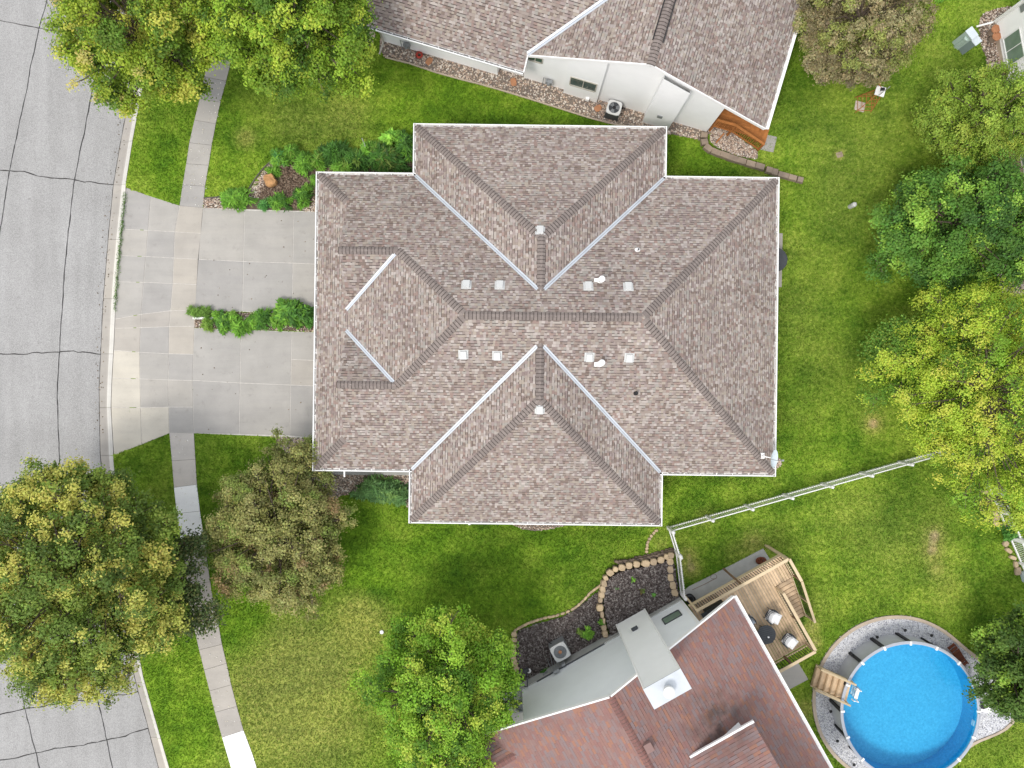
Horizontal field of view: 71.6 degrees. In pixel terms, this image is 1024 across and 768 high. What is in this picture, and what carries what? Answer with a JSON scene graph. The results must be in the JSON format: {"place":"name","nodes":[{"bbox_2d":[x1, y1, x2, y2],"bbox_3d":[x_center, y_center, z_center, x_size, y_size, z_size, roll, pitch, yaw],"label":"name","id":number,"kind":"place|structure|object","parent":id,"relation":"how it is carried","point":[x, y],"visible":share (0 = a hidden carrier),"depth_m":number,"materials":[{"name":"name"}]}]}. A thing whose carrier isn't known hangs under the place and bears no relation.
{"place":"outdoors","nodes":[
{"label":"outdoors","id":0,"kind":"place"},
{"bbox_2d":[0,0,158,767],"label":"road","id":1,"kind":"structure","parent":0,"point":[60,143],"depth_m":37.60,"materials":[{"name":"grey asphalt"}]},
{"bbox_2d":[169,27,255,767],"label":"sidewalk","id":2,"kind":"structure","parent":0,"point":[235,740],"depth_m":37.47,"materials":[{"name":"concrete"}]},
{"bbox_2d":[111,188,314,453],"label":"driveway","id":3,"kind":"structure","parent":0,"point":[258,383],"depth_m":37.47,"materials":[{"name":"concrete"}]},
{"bbox_2d":[101,0,1023,767],"bbox_3d":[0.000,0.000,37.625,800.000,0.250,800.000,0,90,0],"label":"lawn","id":4,"kind":"structure","parent":0,"point":[689,508],"depth_m":37.50,"materials":[{"name":"green plant"}]},
{"bbox_2d":[0,448,230,716],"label":"linden tree","id":5,"kind":"object","parent":4,"relation":"on","point":[61,583],"visible":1,"depth_m":31.18,"materials":[{"name":"green plant"}]},
{"bbox_2d":[37,0,224,121],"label":"maple tree","id":6,"kind":"object","parent":4,"relation":"on","point":[142,45],"visible":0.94,"depth_m":31.05,"materials":[{"name":"green plant"}]},
{"bbox_2d":[94,87,168,767],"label":"curb","id":7,"kind":"structure","parent":4,"relation":"on","point":[106,371],"depth_m":37.60,"materials":[{"name":"concrete"}]},
{"bbox_2d":[113,193,126,311],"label":"curb weeds","id":8,"kind":"object","parent":7,"relation":"on","point":[120,234],"visible":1,"depth_m":37.45,"materials":[{"name":"green plant"}]},
{"bbox_2d":[203,162,269,198],"bbox_3d":[-14.247,-10.467,37.470,4.191,0.080,0.861,-29,90,0],"label":"bed edging","id":9,"kind":"object","parent":4,"relation":"on","point":[261,170],"visible":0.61,"depth_m":37.43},
{"bbox_2d":[194,311,313,331],"bbox_3d":[-13.253,-3.304,37.499,7.135,0.122,1.006,2,90,0],"label":"planter strip","id":10,"kind":"object","parent":4,"relation":"on","point":[245,315],"visible":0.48,"depth_m":37.48,"materials":[{"name":"brown stone"}]},
{"bbox_2d":[185,303,200,318],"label":"grass plant","id":11,"kind":"object","parent":10,"relation":"on","point":[192,311],"depth_m":37.14,"materials":[{"name":"green plant"}]},
{"bbox_2d":[197,305,213,316],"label":"grass plant","id":12,"kind":"object","parent":10,"relation":"on","point":[203,312],"depth_m":37.17,"materials":[{"name":"green plant"}]},
{"bbox_2d":[199,313,215,332],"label":"grass plant","id":13,"kind":"object","parent":10,"relation":"on","point":[206,323],"depth_m":37.19,"materials":[{"name":"green plant"}]},
{"bbox_2d":[212,309,231,335],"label":"leafy plant","id":14,"kind":"object","parent":10,"relation":"on","point":[222,323],"visible":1,"depth_m":37.09,"materials":[{"name":"green plant"}]},
{"bbox_2d":[228,309,238,323],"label":"leafy plant","id":15,"kind":"object","parent":10,"relation":"on","point":[232,315],"visible":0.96,"depth_m":37.10,"materials":[{"name":"green plant"}]},
{"bbox_2d":[230,315,252,338],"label":"leafy plant","id":16,"kind":"object","parent":10,"relation":"on","point":[239,326],"visible":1,"depth_m":37.09,"materials":[{"name":"green plant"}]},
{"bbox_2d":[247,313,256,329],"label":"leafy plant","id":17,"kind":"object","parent":10,"relation":"on","point":[251,321],"visible":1,"depth_m":37.12,"materials":[{"name":"green plant"}]},
{"bbox_2d":[252,306,271,330],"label":"leafy plant","id":18,"kind":"object","parent":10,"relation":"on","point":[260,317],"visible":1,"depth_m":37.10,"materials":[{"name":"green plant"}]},
{"bbox_2d":[269,308,285,331],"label":"leafy plant","id":19,"kind":"object","parent":10,"relation":"on","point":[276,325],"visible":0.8,"depth_m":37.20,"materials":[{"name":"green plant"}]},
{"bbox_2d":[272,297,313,329],"bbox_3d":[-11.440,-3.694,37.008,2.434,0.994,1.784,0,90,0],"label":"leafy shrub","id":20,"kind":"object","parent":10,"relation":"on","point":[291,313],"visible":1,"depth_m":36.91,"materials":[{"name":"green plant"}]},
{"bbox_2d":[303,306,313,329],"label":"leafy plant","id":21,"kind":"object","parent":10,"relation":"on","point":[309,324],"visible":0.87,"depth_m":37.08,"materials":[{"name":"green plant"}]},
{"bbox_2d":[199,423,358,625],"bbox_3d":[-11.346,6.814,35.031,7.702,5.139,9.235,16,90,0],"label":"crabapple tree","id":22,"kind":"object","parent":4,"relation":"on","point":[263,529],"visible":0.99,"depth_m":34.13,"materials":[{"name":"green plant"}]},
{"bbox_2d":[188,0,382,105],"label":"maple tree","id":23,"kind":"object","parent":4,"relation":"on","point":[262,50],"visible":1,"depth_m":30.89,"materials":[{"name":"green plant"}]},
{"bbox_2d":[203,155,412,211],"bbox_3d":[-10.650,-10.720,37.482,11.324,0.156,3.326,0,90,0],"label":"garden bed","id":24,"kind":"object","parent":4,"relation":"on","point":[289,180],"visible":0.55,"depth_m":37.46,"materials":[{"name":"gravel"}]},
{"bbox_2d":[219,185,258,212],"bbox_3d":[-14.318,-9.729,37.075,2.200,0.859,1.544,0,90,0],"label":"cosmos plant","id":25,"kind":"object","parent":24,"relation":"on","point":[236,198],"visible":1,"depth_m":37.05,"materials":[{"name":"green plant"}]},
{"bbox_2d":[255,197,271,211],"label":"plant","id":26,"kind":"object","parent":24,"relation":"on","point":[262,205],"visible":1,"depth_m":37.25,"materials":[{"name":"green plant"}]},
{"bbox_2d":[263,173,277,187],"bbox_3d":[-12.685,-10.690,37.291,0.618,0.420,0.696,-23,93,-6],"label":"boulder","id":27,"kind":"object","parent":24,"relation":"on","point":[270,180],"visible":1,"depth_m":37.09,"materials":[{"name":"brown stone"}]},
{"bbox_2d":[264,165,282,177],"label":"plant","id":28,"kind":"object","parent":24,"relation":"on","point":[275,171],"visible":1,"depth_m":37.30,"materials":[{"name":"green plant"}]},
{"bbox_2d":[266,190,294,211],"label":"cosmos plant","id":29,"kind":"object","parent":24,"relation":"on","point":[276,201],"visible":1,"depth_m":37.18,"materials":[{"name":"green plant"}]},
{"bbox_2d":[268,147,294,166],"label":"cosmos plant","id":30,"kind":"object","parent":24,"relation":"on","point":[279,157],"visible":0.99,"depth_m":37.07,"materials":[{"name":"green plant"}]},
{"bbox_2d":[282,144,300,158],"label":"grass plant","id":31,"kind":"object","parent":24,"relation":"on","point":[292,151],"depth_m":36.98,"materials":[{"name":"green plant"}]},
{"bbox_2d":[292,182,313,210],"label":"cosmos plant","id":32,"kind":"object","parent":24,"relation":"on","point":[301,195],"visible":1,"depth_m":37.16,"materials":[{"name":"green plant"}]},
{"bbox_2d":[292,150,313,179],"bbox_3d":[-10.850,-11.604,37.109,1.250,0.812,1.525,24,90,0],"label":"cosmos plant","id":33,"kind":"object","parent":24,"relation":"on","point":[302,162],"visible":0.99,"depth_m":37.04,"materials":[{"name":"green plant"}]},
{"bbox_2d":[309,149,326,171],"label":"grass plant","id":34,"kind":"object","parent":24,"relation":"on","point":[317,163],"depth_m":37.02,"materials":[{"name":"green plant"}]},
{"bbox_2d":[316,139,355,166],"bbox_3d":[-9.361,-12.132,37.056,2.142,1.032,1.815,-39,90,0],"label":"grass plant","id":35,"kind":"object","parent":24,"relation":"on","point":[332,151],"depth_m":36.93,"materials":[{"name":"green plant"}]},
{"bbox_2d":[328,160,362,171],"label":"grass plant","id":36,"kind":"object","parent":24,"relation":"on","point":[342,166],"depth_m":36.96,"materials":[{"name":"green plant"}]},
{"bbox_2d":[341,147,370,171],"bbox_3d":[-8.069,-11.708,37.062,2.384,1.151,1.640,0,90,0],"label":"grass plant","id":37,"kind":"object","parent":24,"relation":"on","point":[357,158],"depth_m":36.86,"materials":[{"name":"green plant"}]},
{"bbox_2d":[360,139,369,156],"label":"leafy weed","id":38,"kind":"object","parent":24,"relation":"on","point":[365,150],"visible":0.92,"depth_m":36.85,"materials":[{"name":"green plant"}]},
{"bbox_2d":[367,140,382,152],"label":"grass plant","id":39,"kind":"object","parent":24,"relation":"on","point":[371,144],"depth_m":36.92,"materials":[{"name":"green plant"}]},
{"bbox_2d":[366,140,406,172],"bbox_3d":[-6.651,-11.786,37.055,2.493,1.207,2.021,26,90,0],"label":"grass plant","id":40,"kind":"object","parent":24,"relation":"on","point":[383,157],"depth_m":36.85,"materials":[{"name":"green plant"}]},
{"bbox_2d":[388,163,412,172],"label":"plant","id":41,"kind":"object","parent":24,"relation":"on","point":[398,167],"visible":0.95,"depth_m":37.19,"materials":[{"name":"green plant"}]},
{"bbox_2d":[274,436,408,506],"bbox_3d":[-8.693,4.810,37.497,8.156,0.126,3.589,6,90,0],"label":"rock bed","id":42,"kind":"object","parent":4,"relation":"on","point":[347,484],"visible":0.29,"depth_m":37.47,"materials":[{"name":"grey gravel"}]},
{"bbox_2d":[333,471,408,474],"bbox_3d":[-7.543,4.623,37.460,4.925,0.120,0.324,1,90,0],"label":"concrete ledge","id":43,"kind":"object","parent":42,"relation":"on","point":[365,473],"visible":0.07,"depth_m":37.40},
{"bbox_2d":[348,474,408,504],"bbox_3d":[-6.785,5.512,37.077,3.712,0.877,1.741,0,90,0],"label":"flower bush","id":44,"kind":"object","parent":42,"relation":"on","point":[372,488],"visible":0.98,"depth_m":37.03,"materials":[{"name":"green plant"}]},
{"bbox_2d":[391,492,408,506],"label":"flower bush","id":45,"kind":"object","parent":42,"relation":"on","point":[400,500],"visible":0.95,"depth_m":37.05,"materials":[{"name":"green plant"}]},
{"bbox_2d":[378,127,400,144],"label":"leafy weed","id":46,"kind":"object","parent":4,"relation":"on","point":[390,136],"visible":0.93,"depth_m":36.74,"materials":[{"name":"green plant"}]},
{"bbox_2d":[393,129,412,163],"bbox_3d":[-5.537,-12.459,37.004,1.818,1.166,1.607,32,90,0],"label":"grass plant","id":47,"kind":"object","parent":4,"relation":"on","point":[404,146],"depth_m":36.87,"materials":[{"name":"green plant"}]},
{"bbox_2d":[342,601,524,767],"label":"ash tree","id":48,"kind":"object","parent":4,"relation":"on","point":[444,694],"visible":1,"depth_m":32.00,"materials":[{"name":"green plant"}]},
{"bbox_2d":[503,684,522,721],"bbox_3d":[0.321,16.842,37.450,1.280,0.140,2.299,-29,90,0],"label":"entry step","id":49,"kind":"object","parent":4,"relation":"on","point":[516,714],"depth_m":37.38,"materials":[{"name":"concrete"}]},
{"bbox_2d":[385,56,670,134],"bbox_3d":[0.803,-15.080,37.470,15.613,0.080,0.364,15,90,0],"label":"bed edging","id":50,"kind":"object","parent":4,"relation":"on","point":[508,92],"visible":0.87,"depth_m":37.43,"materials":[{"name":"stone"}]},
{"bbox_2d":[513,524,564,530],"bbox_3d":[1.437,7.244,37.499,3.740,0.122,1.057,0,90,0],"label":"rock bed","id":51,"kind":"object","parent":4,"relation":"on","point":[535,527],"visible":0.22,"depth_m":37.47,"materials":[{"name":"brown gravel"}]},
{"bbox_2d":[379,36,711,140],"bbox_3d":[1.823,-16.105,37.494,18.537,0.132,2.905,15,90,0],"label":"rock bed","id":52,"kind":"object","parent":4,"relation":"on","point":[544,93],"visible":0.39,"depth_m":37.47,"materials":[{"name":"beige gravel"}]},
{"bbox_2d":[604,99,624,120],"bbox_3d":[5.396,-14.271,37.112,0.970,0.775,0.742,16,90,0],"label":"air conditioner","id":53,"kind":"object","parent":52,"relation":"on","point":[613,109],"visible":1,"depth_m":36.75,"materials":[{"name":"grey metal"}]},
{"bbox_2d":[312,123,779,525],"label":"house","id":54,"kind":"structure","parent":4,"relation":"on","point":[514,324],"depth_m":32.96,"materials":[{"name":"brown"}]},
{"bbox_2d":[761,450,783,467],"bbox_3d":[12.339,3.456,33.736,0.929,0.928,0.783,37,90,0],"label":"satellite dish","id":55,"kind":"object","parent":54,"relation":"attached to","point":[774,458],"visible":1,"depth_m":33.85,"materials":[{"name":"white paint"}]},
{"bbox_2d":[511,584,600,676],"bbox_3d":[1.794,12.529,37.455,2.044,0.130,6.758,40,90,0],"label":"stone edging","id":56,"kind":"object","parent":4,"relation":"on","point":[514,634],"visible":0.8,"depth_m":37.39,"materials":[{"name":"beige stone"}]},
{"bbox_2d":[516,590,607,681],"bbox_3d":[2.603,13.462,37.475,5.975,0.170,2.938,-26,90,0],"label":"garden bed","id":57,"kind":"object","parent":4,"relation":"on","point":[534,652],"visible":0.87,"depth_m":37.45,"materials":[{"name":"grey gravel"}]},
{"bbox_2d":[546,636,570,662],"bbox_3d":[2.427,13.730,37.078,0.868,0.845,1.123,-28,90,0],"label":"air conditioner","id":58,"kind":"object","parent":57,"relation":"on","point":[559,649],"visible":1,"depth_m":36.68,"materials":[{"name":"grey metal"}]},
{"bbox_2d":[582,625,594,640],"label":"leafy weed","id":59,"kind":"object","parent":57,"relation":"on","point":[588,634],"visible":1,"depth_m":37.20,"materials":[{"name":"green plant"}]},
{"bbox_2d":[357,0,802,131],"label":"neighbour house","id":60,"kind":"structure","parent":4,"relation":"on","point":[700,64],"depth_m":33.79,"materials":[{"name":"grey"}]},
{"bbox_2d":[569,76,597,91],"bbox_3d":[3.580,-15.079,35.750,1.400,0.900,0.090,16,90,0],"label":"window","id":61,"kind":"structure","parent":60,"relation":"in","point":[575,82],"depth_m":35.75,"materials":[{"name":"white glass"}]},
{"bbox_2d":[439,595,832,767],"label":"red roof house","id":62,"kind":"structure","parent":4,"relation":"on","point":[676,683],"depth_m":32.12,"materials":[{"name":"brown"}]},
{"bbox_2d":[661,610,681,624],"bbox_3d":[7.966,11.620,35.400,1.000,0.770,0.090,-29,90,0],"label":"window","id":63,"kind":"structure","parent":62,"relation":"in","point":[674,615],"depth_m":35.41,"materials":[{"name":"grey glass"}]},
{"bbox_2d":[596,547,677,637],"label":"stone wall","id":64,"kind":"structure","parent":4,"relation":"on","point":[647,560],"depth_m":37.04,"materials":[{"name":"beige stone"}]},
{"bbox_2d":[603,560,679,635],"bbox_3d":[6.764,11.213,37.287,4.268,0.546,3.326,-13,90,0],"label":"garden bed","id":65,"kind":"object","parent":4,"relation":"on","point":[626,600],"visible":0.91,"depth_m":37.07,"materials":[{"name":"grey gravel"}]},
{"bbox_2d":[645,529,657,552],"bbox_3d":[7.297,8.254,37.465,0.327,0.110,1.406,25,90,0],"label":"stone edging","id":66,"kind":"object","parent":4,"relation":"on","point":[649,538],"visible":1,"depth_m":37.41,"materials":[{"name":"beige stone"}]},
{"bbox_2d":[667,528,681,557],"bbox_3d":[8.415,8.192,36.795,0.190,1.410,1.434,-17,90,0],"label":"picket fence","id":67,"kind":"object","parent":4,"relation":"on","point":[678,554],"visible":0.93,"depth_m":36.60,"materials":[{"name":"white paint"}]},
{"bbox_2d":[674,552,687,600],"bbox_3d":[8.746,9.922,36.795,0.190,1.410,2.313,-7,90,0],"label":"picket fence","id":68,"kind":"object","parent":4,"relation":"on","point":[682,594],"visible":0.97,"depth_m":36.82,"materials":[{"name":"white paint"}]},
{"bbox_2d":[709,127,757,158],"bbox_3d":[11.642,-12.613,37.496,2.986,0.128,1.206,36,90,0],"label":"rock bed","id":69,"kind":"object","parent":4,"relation":"on","point":[732,143],"visible":0.94,"depth_m":37.46,"materials":[{"name":"beige gravel"}]},
{"bbox_2d":[684,549,784,626],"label":"patio slab","id":70,"kind":"structure","parent":4,"relation":"on","point":[738,568],"depth_m":37.44,"materials":[{"name":"concrete"}]},
{"bbox_2d":[709,108,769,150],"bbox_3d":[11.942,-13.371,36.770,3.065,1.589,1.984,16,90,0],"label":"cedar porch","id":71,"kind":"object","parent":4,"relation":"on","point":[729,121],"visible":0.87,"depth_m":36.86,"materials":[{"name":"orange wood"}]},
{"bbox_2d":[685,544,816,672],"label":"wooden deck","id":72,"kind":"structure","parent":4,"relation":"on","point":[788,602],"depth_m":35.45,"materials":[{"name":"beige wood"}]},
{"bbox_2d":[701,599,723,617],"bbox_3d":[9.985,11.078,34.880,1.500,1.100,0.520,-29,90,0],"label":"grill","id":73,"kind":"object","parent":72,"relation":"on","point":[709,608],"visible":0.19,"depth_m":34.67,"materials":[{"name":"black metal"}]},
{"bbox_2d":[757,625,775,644],"bbox_3d":[12.541,12.365,35.225,0.943,0.454,0.981,0,90,0],"label":"patio table","id":74,"kind":"object","parent":72,"relation":"on","point":[764,631],"visible":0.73,"depth_m":35.00,"materials":[{"name":"grey metal"}]},
{"bbox_2d":[764,607,781,625],"bbox_3d":[12.871,11.490,35.033,0.778,0.840,0.700,25,90,0],"label":"patio chair","id":75,"kind":"object","parent":72,"relation":"on","point":[772,616],"visible":1,"depth_m":34.90,"materials":[{"name":"grey metal"}]},
{"bbox_2d":[779,630,798,649],"bbox_3d":[13.681,12.674,35.033,0.778,0.840,0.700,38,90,0],"label":"patio chair","id":76,"kind":"object","parent":72,"relation":"on","point":[789,640],"visible":1,"depth_m":34.87,"materials":[{"name":"grey metal"}]},
{"bbox_2d":[700,132,803,183],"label":"block wall","id":77,"kind":"structure","parent":4,"relation":"on","point":[729,157],"depth_m":37.20,"materials":[{"name":"brown concrete"}]},
{"bbox_2d":[760,135,776,151],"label":"landing slab","id":78,"kind":"structure","parent":4,"relation":"on","point":[769,145],"depth_m":37.46,"materials":[{"name":"concrete"}]},
{"bbox_2d":[778,233,782,286],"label":"patio slab","id":79,"kind":"structure","parent":4,"relation":"on","point":[780,272],"depth_m":37.45,"materials":[{"name":"beige concrete"}]},
{"bbox_2d":[778,248,787,270],"bbox_3d":[13.627,-6.435,37.085,1.260,0.730,1.253,0,90,0],"label":"round table","id":80,"kind":"object","parent":79,"relation":"on","point":[783,259],"visible":0.25,"depth_m":36.72,"materials":[{"name":"grey metal"}]},
{"bbox_2d":[779,663,807,688],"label":"patio slab","id":81,"kind":"structure","parent":4,"relation":"on","point":[794,676],"depth_m":37.45,"materials":[{"name":"concrete"}]},
{"bbox_2d":[666,451,952,532],"bbox_3d":[15.330,5.543,36.795,14.964,1.410,0.190,-16,90,0],"label":"picket fence","id":82,"kind":"object","parent":4,"relation":"on","point":[827,485],"visible":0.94,"depth_m":36.78,"materials":[{"name":"white paint"}]},
{"bbox_2d":[792,0,945,90],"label":"plum tree","id":83,"kind":"object","parent":4,"relation":"on","point":[833,29],"visible":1,"depth_m":33.97,"materials":[{"name":"green plant"}]},
{"bbox_2d":[854,77,889,112],"bbox_3d":[18.361,-14.949,36.335,1.163,2.370,1.293,0,90,0],"label":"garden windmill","id":84,"kind":"object","parent":4,"relation":"on","point":[879,90],"visible":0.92,"depth_m":36.58,"materials":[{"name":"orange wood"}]},
{"bbox_2d":[812,615,1010,767],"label":"gravel ring","id":85,"kind":"object","parent":4,"relation":"on","point":[990,724],"visible":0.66,"depth_m":37.47,"materials":[{"name":"grey gravel"}]},
{"bbox_2d":[810,664,856,706],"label":"pool steps","id":86,"kind":"structure","parent":85,"relation":"on","point":[828,683],"depth_m":36.67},
{"bbox_2d":[829,632,980,767],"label":"swimming pool","id":87,"kind":"structure","parent":85,"relation":"on","point":[911,708],"depth_m":37.44,"materials":[{"name":"blue metal"}]},
{"bbox_2d":[849,685,861,702],"bbox_3d":[17.530,15.781,36.416,0.499,1.276,0.618,16,90,0],"label":"pool ladder","id":88,"kind":"object","parent":87,"relation":"attached to","point":[855,691],"visible":0.91,"depth_m":36.23,"materials":[{"name":"white paint"}]},
{"bbox_2d":[947,643,968,665],"bbox_3d":[23.479,14.290,37.357,0.424,0.224,1.376,-37,90,0],"label":"folded lounger","id":89,"kind":"object","parent":85,"relation":"on","point":[958,655],"visible":0.77,"depth_m":37.33,"materials":[{"name":"red wood"}]},
{"bbox_2d":[812,615,1014,767],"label":"pool edging","id":90,"kind":"object","parent":4,"relation":"on","point":[846,634],"visible":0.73,"depth_m":37.41,"materials":[{"name":"beige stone"}]},
{"bbox_2d":[853,274,1023,535],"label":"honey locust tree","id":91,"kind":"object","parent":4,"relation":"on","point":[982,388],"visible":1,"depth_m":32.44,"materials":[{"name":"green plant"}]},
{"bbox_2d":[862,145,1023,296],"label":"pear tree","id":92,"kind":"object","parent":4,"relation":"on","point":[982,215],"visible":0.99,"depth_m":32.69,"materials":[{"name":"green plant"}]},
{"bbox_2d":[953,36,967,48],"bbox_3d":[23.441,-17.817,37.010,0.300,0.980,0.300,0,90,0],"label":"utility pedestal","id":93,"kind":"object","parent":4,"relation":"on","point":[960,42],"visible":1,"depth_m":36.93,"materials":[{"name":"green paint"}]},
{"bbox_2d":[910,58,1023,178],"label":"olive green tree","id":94,"kind":"object","parent":4,"relation":"on","point":[987,114],"visible":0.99,"depth_m":33.31,"materials":[{"name":"green plant"}]},
{"bbox_2d":[952,26,981,54],"bbox_3d":[23.650,-17.818,36.905,0.464,1.190,0.928,-37,90,0],"label":"utility cabinet","id":95,"kind":"object","parent":4,"relation":"on","point":[972,36],"visible":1,"depth_m":36.51,"materials":[{"name":"grey metal"}]},
{"bbox_2d":[961,598,1023,726],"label":"oak tree","id":96,"kind":"object","parent":4,"relation":"on","point":[1001,662],"visible":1,"depth_m":34.35,"materials":[{"name":"green plant"}]},
{"bbox_2d":[978,6,1010,70],"bbox_3d":[25.504,-17.875,37.499,1.796,0.122,4.184,0,90,0],"label":"garden bed","id":97,"kind":"object","parent":4,"relation":"on","point":[990,50],"visible":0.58,"depth_m":37.47,"materials":[{"name":"beige gravel"}]},
{"bbox_2d":[987,25,999,35],"bbox_3d":[25.182,-18.465,37.290,0.705,0.420,0.443,-40,90,0],"label":"flower pot","id":98,"kind":"object","parent":97,"relation":"on","point":[995,29],"visible":1,"depth_m":37.13,"materials":[{"name":"ceramic"}]},
{"bbox_2d":[988,32,1000,42],"bbox_3d":[25.237,-18.087,37.290,0.703,0.420,0.443,-40,90,0],"label":"flower pot","id":99,"kind":"object","parent":97,"relation":"on","point":[995,37],"visible":1,"depth_m":37.13,"materials":[{"name":"ceramic"}]},
{"bbox_2d":[976,0,1023,189],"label":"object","id":100,"kind":"structure","parent":4,"relation":"on","point":[1010,42],"depth_m":36.36,"materials":[{"name":"beige concrete"}]},
{"bbox_2d":[1002,27,1023,63],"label":"window","id":101,"kind":"structure","parent":100,"relation":"in","point":[1013,45],"depth_m":36.32,"materials":[{"name":"glass"}]},
{"bbox_2d":[981,490,1020,574],"bbox_3d":[25.774,7.809,37.430,0.486,0.200,4.890,-22,90,0],"label":"rock border","id":102,"kind":"object","parent":4,"relation":"on","point":[1017,570],"visible":0.62,"depth_m":37.33,"materials":[{"name":"beige stone"}]},
{"bbox_2d":[986,486,1023,541],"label":"picket fence","id":103,"kind":"object","parent":4,"relation":"on","point":[1019,537],"visible":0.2,"depth_m":36.78,"materials":[{"name":"white paint"}]},
{"bbox_2d":[989,491,1023,535],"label":"young elm tree","id":104,"kind":"object","parent":4,"relation":"on","point":[1017,516],"visible":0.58,"depth_m":34.70,"materials":[{"name":"green plant"}]},
{"bbox_2d":[997,524,1022,541],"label":"bush","id":105,"kind":"object","parent":4,"relation":"on","point":[1008,536],"visible":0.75,"depth_m":36.91,"materials":[{"name":"green plant"}]},
{"bbox_2d":[997,264,1023,297],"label":"garden bed","id":106,"kind":"object","parent":4,"relation":"on","point":[1021,287],"visible":0.09,"depth_m":37.47,"materials":[{"name":"beige gravel"}]},
{"bbox_2d":[1011,539,1023,569],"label":"picket fence","id":107,"kind":"object","parent":4,"relation":"on","point":[1020,562],"visible":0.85,"depth_m":37.19,"materials":[{"name":"white paint"}]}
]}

